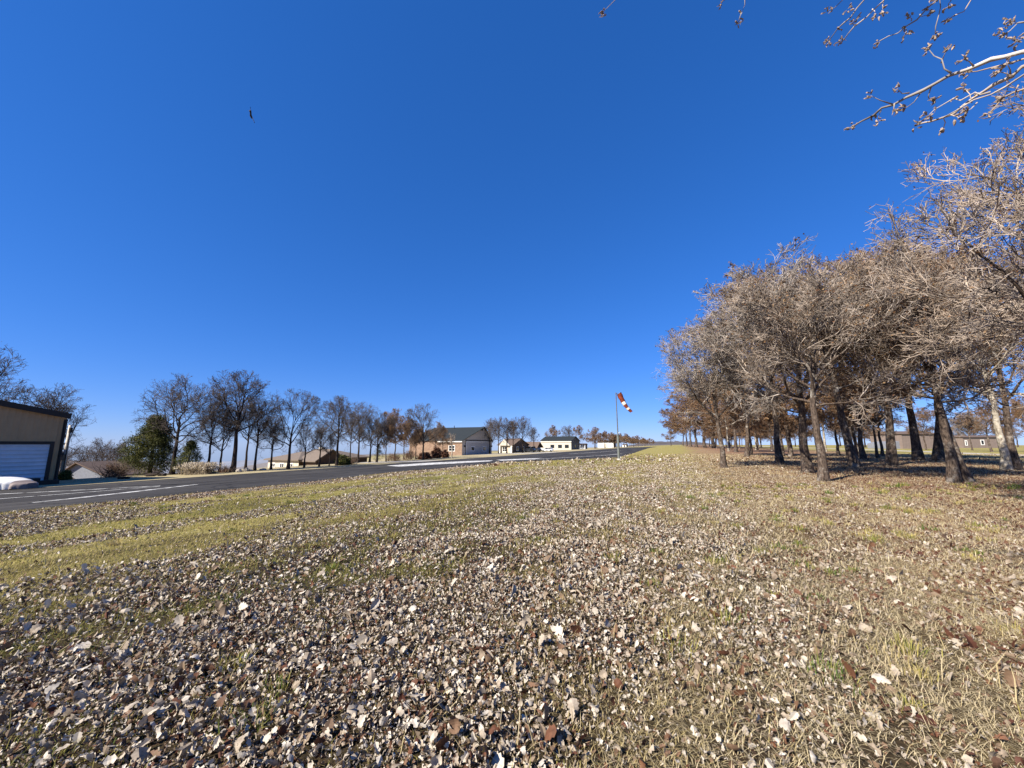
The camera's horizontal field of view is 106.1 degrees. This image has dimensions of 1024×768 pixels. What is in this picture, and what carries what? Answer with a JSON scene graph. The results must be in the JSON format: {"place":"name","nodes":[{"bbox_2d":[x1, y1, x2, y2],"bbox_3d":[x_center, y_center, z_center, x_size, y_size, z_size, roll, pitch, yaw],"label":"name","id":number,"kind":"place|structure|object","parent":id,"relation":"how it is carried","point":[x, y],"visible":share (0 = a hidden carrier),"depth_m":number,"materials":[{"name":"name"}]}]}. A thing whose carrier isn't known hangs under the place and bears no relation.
{"place":"outdoors","nodes":[
{"label":"outdoors","id":0,"kind":"place"},
{"bbox_2d":[65,459,267,472],"bbox_3d":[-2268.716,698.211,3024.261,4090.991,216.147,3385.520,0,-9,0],"label":"valley hill","id":1,"kind":"structure","parent":0,"point":[241,463],"depth_m":3044.37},
{"bbox_2d":[173,461,223,474],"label":"plume grass","id":2,"kind":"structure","parent":0,"point":[195,468],"depth_m":35.91,"materials":[{"name":"plant"}]},
{"bbox_2d":[0,445,1023,767],"bbox_3d":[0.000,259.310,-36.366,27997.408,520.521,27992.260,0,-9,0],"label":"ground","id":3,"kind":"structure","parent":0,"point":[656,451],"depth_m":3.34,"materials":[{"name":"plant"}]},
{"bbox_2d":[0,344,36,403],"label":"oak tree","id":4,"kind":"object","parent":3,"relation":"on","point":[2,371],"visible":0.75,"depth_m":37.15,"materials":[{"name":"brown plant"}]},
{"bbox_2d":[0,400,71,484],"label":"hangar","id":5,"kind":"structure","parent":3,"relation":"on","point":[32,438],"depth_m":26.82,"materials":[{"name":"beige metal"}]},
{"bbox_2d":[0,444,49,479],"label":"roll up door","id":6,"kind":"structure","parent":5,"relation":"in","point":[17,460],"depth_m":26.50,"materials":[{"name":"metal"}]},
{"bbox_2d":[0,382,96,456],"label":"oak tree","id":7,"kind":"object","parent":3,"relation":"on","point":[48,399],"visible":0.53,"depth_m":40.23,"materials":[{"name":"brown plant"}]},
{"bbox_2d":[58,469,73,479],"bbox_3d":[-38.795,7.869,33.343,1.316,1.149,1.260,-5,-10,27],"label":"green shrub","id":8,"kind":"object","parent":3,"relation":"on","point":[65,475],"visible":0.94,"depth_m":33.24,"materials":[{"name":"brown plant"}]},
{"bbox_2d":[60,425,72,472],"bbox_3d":[-40.549,6.386,34.954,0.494,5.301,0.480,0,-9,0],"label":"utility pole","id":9,"kind":"object","parent":3,"relation":"on","point":[66,448],"visible":0.76,"depth_m":35.01,"materials":[{"name":"grey wood"}]},
{"bbox_2d":[59,445,93,470],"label":"oak tree","id":10,"kind":"object","parent":3,"relation":"on","point":[70,455],"visible":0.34,"depth_m":79.26,"materials":[{"name":"brown plant"}]},
{"bbox_2d":[69,437,130,462],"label":"oak tree","id":11,"kind":"object","parent":3,"relation":"on","point":[104,454],"visible":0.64,"depth_m":93.29,"materials":[{"name":"brown plant"}]},
{"bbox_2d":[86,460,137,477],"bbox_3d":[-37.021,7.818,35.729,3.200,1.952,3.118,-6,-10,32],"label":"bare shrub","id":12,"kind":"object","parent":3,"relation":"on","point":[112,468],"visible":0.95,"depth_m":35.64,"materials":[{"name":"brown plant"}]},
{"bbox_2d":[65,460,163,478],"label":"valley house","id":13,"kind":"structure","parent":3,"relation":"on","point":[81,470],"depth_m":60.70,"materials":[{"name":"grey"}]},
{"bbox_2d":[110,414,191,476],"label":"cedar tree","id":14,"kind":"object","parent":3,"relation":"on","point":[162,444],"visible":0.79,"depth_m":37.89,"materials":[{"name":"plant"}]},
{"bbox_2d":[167,438,203,470],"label":"cedar tree","id":15,"kind":"object","parent":3,"relation":"on","point":[192,447],"visible":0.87,"depth_m":37.89,"materials":[{"name":"plant"}]},
{"bbox_2d":[129,373,242,474],"bbox_3d":[-33.067,4.149,39.236,9.289,10.328,7.449,3,-9,-17],"label":"oak tree","id":16,"kind":"object","parent":3,"relation":"on","point":[179,396],"visible":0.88,"depth_m":38.45,"materials":[{"name":"brown plant"}]},
{"bbox_2d":[177,401,243,462],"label":"oak tree","id":17,"kind":"object","parent":3,"relation":"on","point":[211,439],"visible":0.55,"depth_m":39.64,"materials":[{"name":"brown plant"}]},
{"bbox_2d":[191,406,247,471],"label":"oak tree","id":18,"kind":"object","parent":3,"relation":"on","point":[228,437],"visible":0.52,"depth_m":40.95,"materials":[{"name":"brown plant"}]},
{"bbox_2d":[187,370,287,471],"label":"oak tree","id":19,"kind":"object","parent":3,"relation":"on","point":[240,389],"visible":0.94,"depth_m":40.63,"materials":[{"name":"brown plant"}]},
{"bbox_2d":[222,397,272,467],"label":"oak tree","id":20,"kind":"object","parent":3,"relation":"on","point":[246,458],"visible":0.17,"depth_m":47.85,"materials":[{"name":"brown plant"}]},
{"bbox_2d":[231,399,280,470],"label":"oak tree","id":21,"kind":"object","parent":3,"relation":"on","point":[252,407],"visible":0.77,"depth_m":42.65,"materials":[{"name":"brown plant"}]},
{"bbox_2d":[247,416,291,468],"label":"oak tree","id":22,"kind":"object","parent":3,"relation":"on","point":[272,444],"visible":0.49,"depth_m":44.59,"materials":[{"name":"brown plant"}]},
{"bbox_2d":[254,388,329,468],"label":"oak tree","id":23,"kind":"object","parent":3,"relation":"on","point":[308,408],"visible":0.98,"depth_m":43.01,"materials":[{"name":"brown plant"}]},
{"bbox_2d":[293,422,325,467],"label":"oak tree","id":24,"kind":"object","parent":3,"relation":"on","point":[307,432],"visible":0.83,"depth_m":46.92,"materials":[{"name":"brown plant"}]},
{"bbox_2d":[264,447,368,467],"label":"stone house","id":25,"kind":"structure","parent":3,"relation":"on","point":[297,458],"depth_m":63.90,"materials":[{"name":"brown"}]},
{"bbox_2d":[305,420,339,466],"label":"oak tree","id":26,"kind":"object","parent":3,"relation":"on","point":[325,434],"visible":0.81,"depth_m":48.91,"materials":[{"name":"brown plant"}]},
{"bbox_2d":[0,447,651,512],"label":"runway","id":27,"kind":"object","parent":3,"relation":"on","point":[23,501],"visible":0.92,"depth_m":23.46,"materials":[{"name":"asphalt"}]},
{"bbox_2d":[0,476,38,489],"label":"covered boat","id":28,"kind":"object","parent":27,"relation":"on","point":[10,482],"visible":1,"depth_m":22.68,"materials":[{"name":"fabric"}]},
{"bbox_2d":[32,484,197,502],"bbox_3d":[-17.735,5.045,18.036,0.451,0.106,7.490,0,-9,0],"label":"road marking","id":29,"kind":"object","parent":27,"relation":"on","point":[117,493],"visible":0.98,"depth_m":17.29,"materials":[{"name":"paint"}]},
{"bbox_2d":[388,460,492,466],"bbox_3d":[-8.326,9.681,47.295,15.131,0.303,7.332,8,-12,-40],"label":"road marking","id":30,"kind":"object","parent":27,"relation":"on","point":[438,463],"visible":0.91,"depth_m":46.13,"materials":[{"name":"paint"}]},
{"bbox_2d":[316,430,341,465],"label":"oak tree","id":31,"kind":"object","parent":3,"relation":"on","point":[339,435],"visible":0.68,"depth_m":49.89,"materials":[{"name":"brown plant"}]},
{"bbox_2d":[311,395,360,465],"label":"oak tree","id":32,"kind":"object","parent":3,"relation":"on","point":[340,411],"visible":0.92,"depth_m":51.48,"materials":[{"name":"brown plant"}]},
{"bbox_2d":[333,454,351,464],"bbox_3d":[-23.064,10.409,52.796,2.161,1.857,2.530,-8,-12,42],"label":"dark shrub","id":33,"kind":"object","parent":3,"relation":"on","point":[343,459],"visible":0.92,"depth_m":52.33,"materials":[{"name":"green plant"}]},
{"bbox_2d":[336,412,366,456],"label":"oak tree","id":34,"kind":"object","parent":3,"relation":"on","point":[354,423],"visible":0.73,"depth_m":58.16,"materials":[{"name":"brown plant"}]},
{"bbox_2d":[333,401,379,462],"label":"oak tree","id":35,"kind":"object","parent":3,"relation":"on","point":[363,418],"visible":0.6,"depth_m":62.49,"materials":[{"name":"brown plant"}]},
{"bbox_2d":[353,415,396,461],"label":"oak tree","id":36,"kind":"object","parent":3,"relation":"on","point":[367,427],"visible":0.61,"depth_m":63.77,"materials":[{"name":"brown plant"}]},
{"bbox_2d":[361,412,394,461],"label":"oak tree","id":37,"kind":"object","parent":3,"relation":"on","point":[379,424],"visible":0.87,"depth_m":62.48,"materials":[{"name":"brown plant"}]},
{"bbox_2d":[372,416,402,461],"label":"oak tree","id":38,"kind":"object","parent":3,"relation":"on","point":[392,428],"visible":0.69,"depth_m":63.88,"materials":[{"name":"brown plant"}]},
{"bbox_2d":[383,408,416,460],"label":"oak tree","id":39,"kind":"object","parent":3,"relation":"on","point":[400,437],"visible":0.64,"depth_m":70.44,"materials":[{"name":"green plant"}]},
{"bbox_2d":[388,417,420,459],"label":"oak tree","id":40,"kind":"object","parent":3,"relation":"on","point":[404,446],"visible":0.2,"depth_m":77.94,"materials":[{"name":"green plant"}]},
{"bbox_2d":[402,449,418,459],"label":"bare shrub","id":41,"kind":"object","parent":3,"relation":"on","point":[408,455],"visible":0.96,"depth_m":75.66,"materials":[{"name":"brown plant"}]},
{"bbox_2d":[400,420,422,458],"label":"oak tree","id":42,"kind":"object","parent":3,"relation":"on","point":[414,435],"visible":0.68,"depth_m":75.63,"materials":[{"name":"brown plant"}]},
{"bbox_2d":[407,423,428,458],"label":"oak tree","id":43,"kind":"object","parent":3,"relation":"on","point":[418,438],"visible":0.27,"depth_m":79.78,"materials":[{"name":"brown plant"}]},
{"bbox_2d":[402,403,445,459],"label":"oak tree","id":44,"kind":"object","parent":3,"relation":"on","point":[422,427],"visible":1,"depth_m":72.45,"materials":[{"name":"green plant"}]},
{"bbox_2d":[424,422,444,445],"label":"oak tree","id":45,"kind":"object","parent":3,"relation":"on","point":[436,438],"visible":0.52,"depth_m":85.63,"materials":[{"name":"brown plant"}]},
{"bbox_2d":[430,446,441,457],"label":"russet shrub","id":46,"kind":"object","parent":3,"relation":"on","point":[435,452],"visible":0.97,"depth_m":84.00,"materials":[{"name":"brown plant"}]},
{"bbox_2d":[436,426,451,449],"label":"oak tree","id":47,"kind":"object","parent":3,"relation":"on","point":[447,442],"visible":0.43,"depth_m":97.65,"materials":[{"name":"brown plant"}]},
{"bbox_2d":[409,426,492,455],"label":"hangar home","id":48,"kind":"object","parent":3,"relation":"on","point":[470,441],"visible":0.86,"depth_m":128.71,"materials":[{"name":"brick"}]},
{"bbox_2d":[466,441,489,454],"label":"hangar door","id":49,"kind":"structure","parent":48,"relation":"in","point":[478,445],"depth_m":131.22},
{"bbox_2d":[483,420,496,453],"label":"oak tree","id":50,"kind":"object","parent":3,"relation":"on","point":[487,428],"visible":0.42,"depth_m":137.39,"materials":[{"name":"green plant"}]},
{"bbox_2d":[485,416,507,453],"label":"oak tree","id":51,"kind":"object","parent":3,"relation":"on","point":[498,427],"visible":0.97,"depth_m":129.93,"materials":[{"name":"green plant"}]},
{"bbox_2d":[494,418,517,453],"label":"oak tree","id":52,"kind":"object","parent":3,"relation":"on","point":[508,428],"visible":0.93,"depth_m":129.68,"materials":[{"name":"brown plant"}]},
{"bbox_2d":[0,452,1023,767],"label":"fallen leaves","id":53,"kind":"object","parent":3,"relation":"on","point":[140,756],"visible":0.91,"depth_m":3.50,"materials":[{"name":"brown plant"}]},
{"bbox_2d":[497,439,528,452],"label":"house","id":54,"kind":"structure","parent":3,"relation":"on","point":[517,446],"depth_m":155.69,"materials":[{"name":"brown"}]},
{"bbox_2d":[508,415,533,452],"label":"oak tree","id":55,"kind":"object","parent":3,"relation":"on","point":[523,425],"visible":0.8,"depth_m":139.54,"materials":[{"name":"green plant"}]},
{"bbox_2d":[544,425,560,435],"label":"oak tree","id":56,"kind":"object","parent":3,"relation":"on","point":[552,431],"visible":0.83,"depth_m":277.28,"materials":[{"name":"brown plant"}]},
{"bbox_2d":[540,436,579,449],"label":"white house","id":57,"kind":"structure","parent":3,"relation":"on","point":[563,442],"depth_m":231.56,"materials":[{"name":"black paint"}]},
{"bbox_2d":[572,425,587,443],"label":"oak tree","id":58,"kind":"object","parent":3,"relation":"on","point":[579,432],"visible":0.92,"depth_m":257.08,"materials":[{"name":"brown plant"}]},
{"bbox_2d":[615,392,631,459],"bbox_3d":[11.708,4.506,40.384,1.956,7.403,0.680,0,-9,0],"label":"windsock","id":59,"kind":"object","parent":3,"relation":"on","point":[622,399],"visible":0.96,"depth_m":40.46,"materials":[{"name":"grey paint"}]},
{"bbox_2d":[664,414,700,445],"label":"oak tree","id":60,"kind":"object","parent":3,"relation":"on","point":[684,433],"visible":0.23,"depth_m":253.80,"materials":[{"name":"brown plant"}]},
{"bbox_2d":[663,403,702,446],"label":"oak tree","id":61,"kind":"object","parent":3,"relation":"on","point":[670,427],"visible":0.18,"depth_m":211.23,"materials":[{"name":"brown plant"}]},
{"bbox_2d":[658,394,711,446],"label":"oak tree","id":62,"kind":"object","parent":3,"relation":"on","point":[664,414],"visible":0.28,"depth_m":174.68,"materials":[{"name":"brown plant"}]},
{"bbox_2d":[667,378,729,447],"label":"oak tree","id":63,"kind":"object","parent":3,"relation":"on","point":[692,405],"visible":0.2,"depth_m":137.61,"materials":[{"name":"brown plant"}]},
{"bbox_2d":[669,388,732,447],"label":"oak tree","id":64,"kind":"object","parent":3,"relation":"on","point":[696,420],"visible":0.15,"depth_m":159.13,"materials":[{"name":"brown plant"}]},
{"bbox_2d":[702,422,724,448],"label":"oak tree","id":65,"kind":"object","parent":3,"relation":"on","point":[707,432],"visible":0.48,"depth_m":131.57,"materials":[{"name":"brown plant"}]},
{"bbox_2d":[714,414,744,449],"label":"oak tree","id":66,"kind":"object","parent":3,"relation":"on","point":[729,434],"visible":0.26,"depth_m":98.89,"materials":[{"name":"brown plant"}]},
{"bbox_2d":[701,395,758,447],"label":"oak tree","id":67,"kind":"object","parent":3,"relation":"on","point":[712,423],"visible":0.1,"depth_m":77.83,"materials":[{"name":"brown plant"}]},
{"bbox_2d":[654,318,809,467],"bbox_3d":[14.617,0.592,26.372,9.463,10.596,9.369,-6,-11,33],"label":"oak tree","id":68,"kind":"object","parent":3,"relation":"on","point":[693,384],"visible":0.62,"depth_m":26.30,"materials":[{"name":"brown plant"}]},
{"bbox_2d":[692,373,783,451],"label":"oak tree","id":69,"kind":"object","parent":3,"relation":"on","point":[735,438],"visible":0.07,"depth_m":74.70,"materials":[{"name":"brown plant"}]},
{"bbox_2d":[695,348,797,456],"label":"oak tree","id":70,"kind":"object","parent":3,"relation":"on","point":[747,452],"visible":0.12,"depth_m":48.86,"materials":[{"name":"brown plant"}]},
{"bbox_2d":[717,389,778,454],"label":"oak tree","id":71,"kind":"object","parent":3,"relation":"on","point":[731,416],"visible":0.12,"depth_m":55.84,"materials":[{"name":"brown plant"}]},
{"bbox_2d":[741,415,771,449],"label":"oak tree","id":72,"kind":"object","parent":3,"relation":"on","point":[767,429],"visible":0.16,"depth_m":93.21,"materials":[{"name":"brown plant"}]},
{"bbox_2d":[739,406,798,450],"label":"oak tree","id":73,"kind":"object","parent":3,"relation":"on","point":[769,432],"visible":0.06,"depth_m":88.01,"materials":[{"name":"brown plant"}]},
{"bbox_2d":[684,286,861,462],"bbox_3d":[21.910,-0.872,33.012,14.460,15.797,11.577,1,-9,-7],"label":"oak tree","id":74,"kind":"object","parent":3,"relation":"on","point":[779,457],"visible":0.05,"depth_m":32.58,"materials":[{"name":"brown plant"}]},
{"bbox_2d":[738,377,808,455],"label":"oak tree","id":75,"kind":"object","parent":3,"relation":"on","point":[782,418],"visible":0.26,"depth_m":49.78,"materials":[{"name":"brown plant"}]},
{"bbox_2d":[722,361,827,456],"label":"oak tree","id":76,"kind":"object","parent":3,"relation":"on","point":[789,442],"visible":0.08,"depth_m":48.82,"materials":[{"name":"brown plant"}]},
{"bbox_2d":[659,233,947,472],"bbox_3d":[16.797,-1.181,23.573,12.603,13.367,12.676,0,-9,-3],"label":"oak tree","id":77,"kind":"object","parent":3,"relation":"on","point":[806,462],"visible":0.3,"depth_m":22.55,"materials":[{"name":"brown plant"}]},
{"bbox_2d":[598,0,1023,135],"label":"overhanging tree","id":78,"kind":"object","parent":3,"relation":"on","point":[1010,75],"visible":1,"depth_m":2.25,"materials":[{"name":"grey plant"}]},
{"bbox_2d":[785,393,836,452],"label":"oak tree","id":79,"kind":"object","parent":3,"relation":"on","point":[808,418],"visible":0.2,"depth_m":54.17,"materials":[{"name":"brown plant"}]},
{"bbox_2d":[727,251,916,466],"bbox_3d":[23.061,-1.546,29.250,13.209,16.183,13.864,4,-17,-22],"label":"oak tree","id":80,"kind":"object","parent":3,"relation":"on","point":[852,457],"visible":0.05,"depth_m":28.08,"materials":[{"name":"brown plant"}]},
{"bbox_2d":[701,242,966,481],"bbox_3d":[14.079,-0.717,17.524,9.612,10.491,7.698,-4,-10,23],"label":"oak tree","id":81,"kind":"object","parent":3,"relation":"on","point":[747,294],"visible":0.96,"depth_m":17.04,"materials":[{"name":"brown plant"}]},
{"bbox_2d":[792,381,876,454],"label":"oak tree","id":82,"kind":"object","parent":3,"relation":"on","point":[836,441],"visible":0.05,"depth_m":55.55,"materials":[{"name":"brown plant"}]},
{"bbox_2d":[794,367,900,426],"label":"oak tree","id":83,"kind":"object","parent":3,"relation":"on","point":[830,410],"visible":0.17,"depth_m":44.16,"materials":[{"name":"brown plant"}]},
{"bbox_2d":[806,369,900,456],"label":"oak tree","id":84,"kind":"object","parent":3,"relation":"on","point":[853,435],"visible":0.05,"depth_m":46.25,"materials":[{"name":"brown plant"}]},
{"bbox_2d":[806,337,926,458],"bbox_3d":[37.089,0.424,40.794,12.454,15.664,11.125,6,-11,-35],"label":"oak tree","id":85,"kind":"object","parent":3,"relation":"on","point":[862,454],"visible":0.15,"depth_m":39.01,"materials":[{"name":"brown plant"}]},
{"bbox_2d":[837,394,907,455],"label":"oak tree","id":86,"kind":"object","parent":3,"relation":"on","point":[880,421],"visible":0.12,"depth_m":50.94,"materials":[{"name":"brown plant"}]},
{"bbox_2d":[833,382,917,457],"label":"oak tree","id":87,"kind":"object","parent":3,"relation":"on","point":[877,455],"visible":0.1,"depth_m":43.87,"materials":[{"name":"brown plant"}]},
{"bbox_2d":[867,431,933,448],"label":"barn","id":88,"kind":"structure","parent":3,"relation":"on","point":[902,439],"depth_m":123.99,"materials":[{"name":"beige"}]},
{"bbox_2d":[794,240,1023,482],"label":"oak tree","id":89,"kind":"object","parent":3,"relation":"on","point":[953,473],"visible":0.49,"depth_m":17.38,"materials":[{"name":"brown plant"}]},
{"bbox_2d":[795,237,1023,464],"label":"oak tree","id":90,"kind":"object","parent":3,"relation":"on","point":[891,456],"visible":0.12,"depth_m":29.03,"materials":[{"name":"brown plant"}]},
{"bbox_2d":[894,407,934,449],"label":"oak tree","id":91,"kind":"object","parent":3,"relation":"on","point":[922,415],"visible":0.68,"depth_m":99.64,"materials":[{"name":"brown plant"}]},
{"bbox_2d":[816,270,1022,481],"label":"oak tree","id":92,"kind":"object","parent":3,"relation":"on","point":[966,474],"visible":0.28,"depth_m":17.74,"materials":[{"name":"brown plant"}]},
{"bbox_2d":[857,247,1021,459],"bbox_3d":[40.146,-2.834,37.918,15.712,21.448,19.615,-4,-10,25],"label":"oak tree","id":93,"kind":"object","parent":3,"relation":"on","point":[917,453],"depth_m":37.66,"materials":[{"name":"brown plant"}]},
{"bbox_2d":[856,246,1023,460],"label":"oak tree","id":94,"kind":"object","parent":3,"relation":"on","point":[938,453],"depth_m":36.43,"materials":[{"name":"brown plant"}]},
{"bbox_2d":[857,70,1023,418],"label":"oak tree","id":95,"kind":"object","parent":3,"relation":"on","point":[972,198],"visible":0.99,"depth_m":9.78,"materials":[{"name":"brown plant"}]},
{"bbox_2d":[880,250,1023,469],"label":"oak tree","id":96,"kind":"object","parent":3,"relation":"on","point":[1011,446],"visible":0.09,"depth_m":24.29,"materials":[{"name":"brown plant"}]},
{"bbox_2d":[949,417,983,434],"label":"oak tree","id":97,"kind":"object","parent":3,"relation":"on","point":[951,424],"visible":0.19,"depth_m":169.03,"materials":[{"name":"brown plant"}]},
{"bbox_2d":[910,283,1023,469],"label":"oak tree","id":98,"kind":"object","parent":3,"relation":"on","point":[1005,460],"visible":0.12,"depth_m":24.02,"materials":[{"name":"brown plant"}]},
{"bbox_2d":[949,412,990,449],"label":"oak tree","id":99,"kind":"object","parent":3,"relation":"on","point":[953,429],"visible":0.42,"depth_m":93.55,"materials":[{"name":"brown plant"}]},
{"bbox_2d":[954,435,1004,447],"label":"long outbuilding","id":100,"kind":"structure","parent":3,"relation":"on","point":[977,441],"depth_m":146.56,"materials":[{"name":"beige"}]},
{"bbox_2d":[955,400,1021,451],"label":"oak tree","id":101,"kind":"object","parent":3,"relation":"on","point":[986,413],"visible":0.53,"depth_m":76.70,"materials":[{"name":"brown plant"}]},
{"bbox_2d":[1001,420,1023,446],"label":"oak tree","id":102,"kind":"object","parent":3,"relation":"on","point":[1019,425],"visible":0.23,"depth_m":173.07,"materials":[{"name":"brown plant"}]},
{"bbox_2d":[1009,396,1023,429],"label":"oak tree","id":103,"kind":"object","parent":3,"relation":"on","point":[1014,404],"visible":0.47,"depth_m":76.49,"materials":[{"name":"brown plant"}]},
{"bbox_2d":[0,0,1023,461],"label":"sky","id":104,"kind":"structure","parent":0,"point":[476,211],"materials":[{"name":"blue"}]},
{"bbox_2d":[628,441,710,445],"bbox_3d":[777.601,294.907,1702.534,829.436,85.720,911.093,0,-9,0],"label":"wooded hill","id":105,"kind":"structure","parent":0,"point":[667,443],"depth_m":1603.93,"materials":[{"name":"brown plant"}]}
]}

